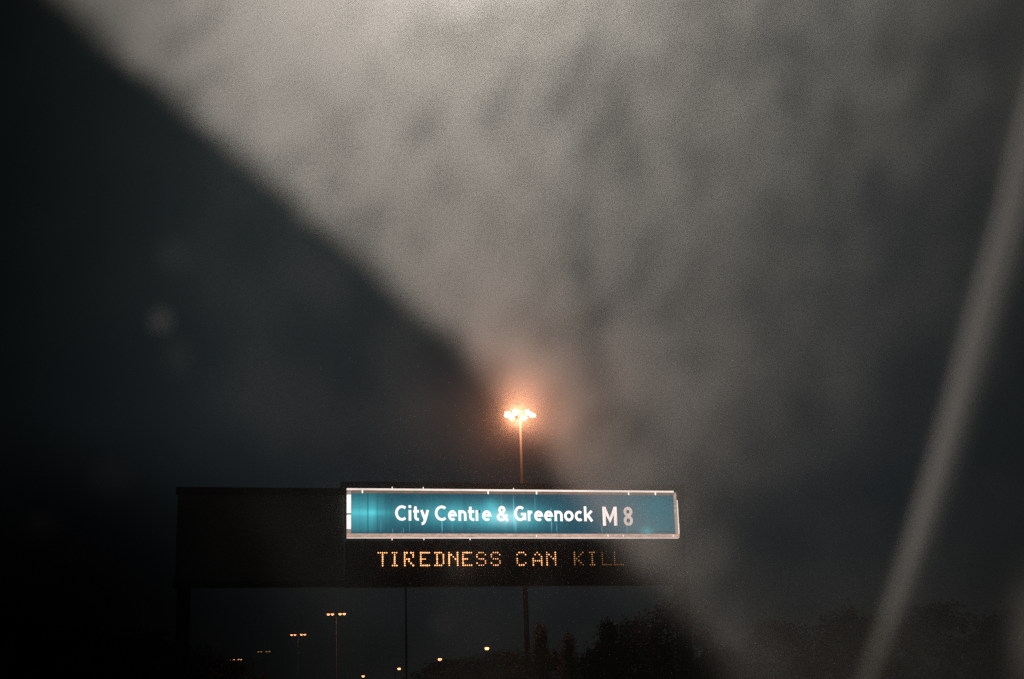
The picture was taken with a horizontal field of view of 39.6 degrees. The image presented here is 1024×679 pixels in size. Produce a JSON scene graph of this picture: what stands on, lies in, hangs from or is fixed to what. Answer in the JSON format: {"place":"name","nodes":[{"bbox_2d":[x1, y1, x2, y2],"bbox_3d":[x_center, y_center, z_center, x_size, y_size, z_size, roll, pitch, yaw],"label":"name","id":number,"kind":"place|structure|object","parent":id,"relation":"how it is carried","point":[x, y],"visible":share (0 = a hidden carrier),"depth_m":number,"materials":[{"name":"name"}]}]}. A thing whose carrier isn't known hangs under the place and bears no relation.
{"place":"outdoors","nodes":[
{"label":"outdoors","id":0,"kind":"place"},
{"bbox_2d":[200,658,268,678],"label":"broadleaf tree","id":1,"kind":"object","parent":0,"point":[242,670],"visible":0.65,"depth_m":126.49,"materials":[{"name":"green plant"}]},
{"bbox_2d":[257,650,270,675],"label":"lamp post","id":2,"kind":"object","parent":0,"point":[258,651],"visible":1,"depth_m":193.42,"materials":[{"name":"metal"}]},
{"bbox_2d":[290,633,305,678],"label":"lamp post","id":3,"kind":"object","parent":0,"point":[295,634],"visible":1,"depth_m":160.24,"materials":[{"name":"metal"}]},
{"bbox_2d":[326,611,345,678],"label":"lamp post","id":4,"kind":"object","parent":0,"point":[333,613],"visible":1,"depth_m":131.76,"materials":[{"name":"metal"}]},
{"bbox_2d":[435,657,442,678],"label":"street lamp","id":5,"kind":"object","parent":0,"point":[439,658],"visible":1,"depth_m":185.12,"materials":[{"name":"paint"}]},
{"bbox_2d":[403,657,479,678],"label":"broadleaf tree","id":6,"kind":"object","parent":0,"point":[444,666],"visible":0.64,"depth_m":193.82,"materials":[{"name":"green plant"}]},
{"bbox_2d":[0,0,1023,678],"label":"sky","id":7,"kind":"structure","parent":0,"point":[762,259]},
{"bbox_2d":[610,596,742,678],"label":"broadleaf tree","id":8,"kind":"object","parent":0,"point":[670,622],"visible":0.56,"depth_m":73.31,"materials":[{"name":"green plant"}]},
{"bbox_2d":[693,637,769,678],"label":"broadleaf tree","id":9,"kind":"object","parent":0,"point":[717,660],"visible":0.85,"depth_m":69.76,"materials":[{"name":"green plant"}]},
{"bbox_2d":[715,618,845,678],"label":"broadleaf tree","id":10,"kind":"object","parent":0,"point":[762,632],"visible":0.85,"depth_m":67.82,"materials":[{"name":"green plant"}]},
{"bbox_2d":[785,598,922,678],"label":"broadleaf tree","id":11,"kind":"object","parent":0,"point":[836,634],"visible":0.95,"depth_m":63.70,"materials":[{"name":"green plant"}]},
{"bbox_2d":[868,599,1016,678],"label":"broadleaf tree","id":12,"kind":"object","parent":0,"point":[935,618],"visible":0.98,"depth_m":61.94,"materials":[{"name":"green plant"}]},
{"bbox_2d":[951,601,1023,678],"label":"broadleaf tree","id":13,"kind":"object","parent":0,"point":[989,633],"visible":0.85,"depth_m":64.17,"materials":[{"name":"green plant"}]},
{"bbox_3d":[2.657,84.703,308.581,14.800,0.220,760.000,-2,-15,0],"label":"road","id":14,"kind":"structure","parent":0,"visible":0},
{"bbox_2d":[174,481,693,678],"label":"sign gantry","id":15,"kind":"object","parent":14,"relation":"on","point":[683,631],"visible":0.49,"depth_m":44.67,"materials":[{"name":"metal"}]},
{"bbox_2d":[173,487,343,588],"bbox_3d":[-7.495,5.885,42.293,4.962,2.943,0.330,2,-15,-13],"label":"blank sign panel","id":16,"kind":"object","parent":15,"relation":"attached to","point":[244,537],"visible":1,"depth_m":42.17,"materials":[{"name":"black paint"}]},
{"bbox_2d":[344,541,675,587],"bbox_3d":[0.060,6.916,43.864,10.405,1.371,0.420,2,-15,-13],"label":"message sign","id":17,"kind":"object","parent":15,"relation":"attached to","point":[390,564],"visible":1,"depth_m":43.70,"materials":[{"name":"black paint"}]},
{"bbox_2d":[346,487,679,539],"bbox_3d":[0.119,5.449,44.229,10.547,1.627,0.400,2,-15,-13],"label":"direction sign","id":18,"kind":"object","parent":15,"relation":"attached to","point":[423,513],"visible":1,"depth_m":44.07,"materials":[{"name":"teal metal"}]},
{"bbox_2d":[429,649,515,678],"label":"broadleaf tree","id":19,"kind":"object","parent":14,"relation":"on","point":[468,665],"visible":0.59,"depth_m":184.15,"materials":[{"name":"green plant"}]},
{"bbox_2d":[482,646,489,672],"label":"street lamp","id":20,"kind":"object","parent":14,"relation":"on","point":[486,647],"visible":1,"depth_m":160.90,"materials":[{"name":"paint"}]},
{"bbox_2d":[464,649,534,678],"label":"broadleaf tree","id":21,"kind":"object","parent":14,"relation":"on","point":[508,662],"visible":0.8,"depth_m":145.51,"materials":[{"name":"green plant"}]},
{"bbox_2d":[504,409,535,678],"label":"mast light","id":22,"kind":"object","parent":14,"relation":"on","point":[517,412],"visible":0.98,"depth_m":132.28,"materials":[{"name":"paint"}]},
{"bbox_2d":[524,620,551,678],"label":"conifer tree","id":23,"kind":"object","parent":14,"relation":"on","point":[540,637],"visible":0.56,"depth_m":127.04,"materials":[{"name":"green plant"}]},
{"bbox_2d":[511,646,586,678],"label":"broadleaf tree","id":24,"kind":"object","parent":14,"relation":"on","point":[552,662],"visible":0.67,"depth_m":116.09,"materials":[{"name":"green plant"}]},
{"bbox_2d":[554,630,582,678],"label":"conifer tree","id":25,"kind":"object","parent":14,"relation":"on","point":[569,647],"visible":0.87,"depth_m":107.27,"materials":[{"name":"green plant"}]},
{"bbox_2d":[594,616,627,669],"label":"conifer tree","id":26,"kind":"object","parent":14,"relation":"on","point":[607,624],"visible":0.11,"depth_m":86.18,"materials":[{"name":"green plant"}]},
{"bbox_2d":[562,640,667,678],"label":"broadleaf tree","id":27,"kind":"object","parent":14,"relation":"on","point":[613,652],"visible":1,"depth_m":67.76,"materials":[{"name":"green plant"}]},
{"bbox_2d":[578,611,695,678],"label":"broadleaf tree","id":28,"kind":"object","parent":14,"relation":"on","point":[625,631],"visible":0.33,"depth_m":79.88,"materials":[{"name":"green plant"}]}
]}

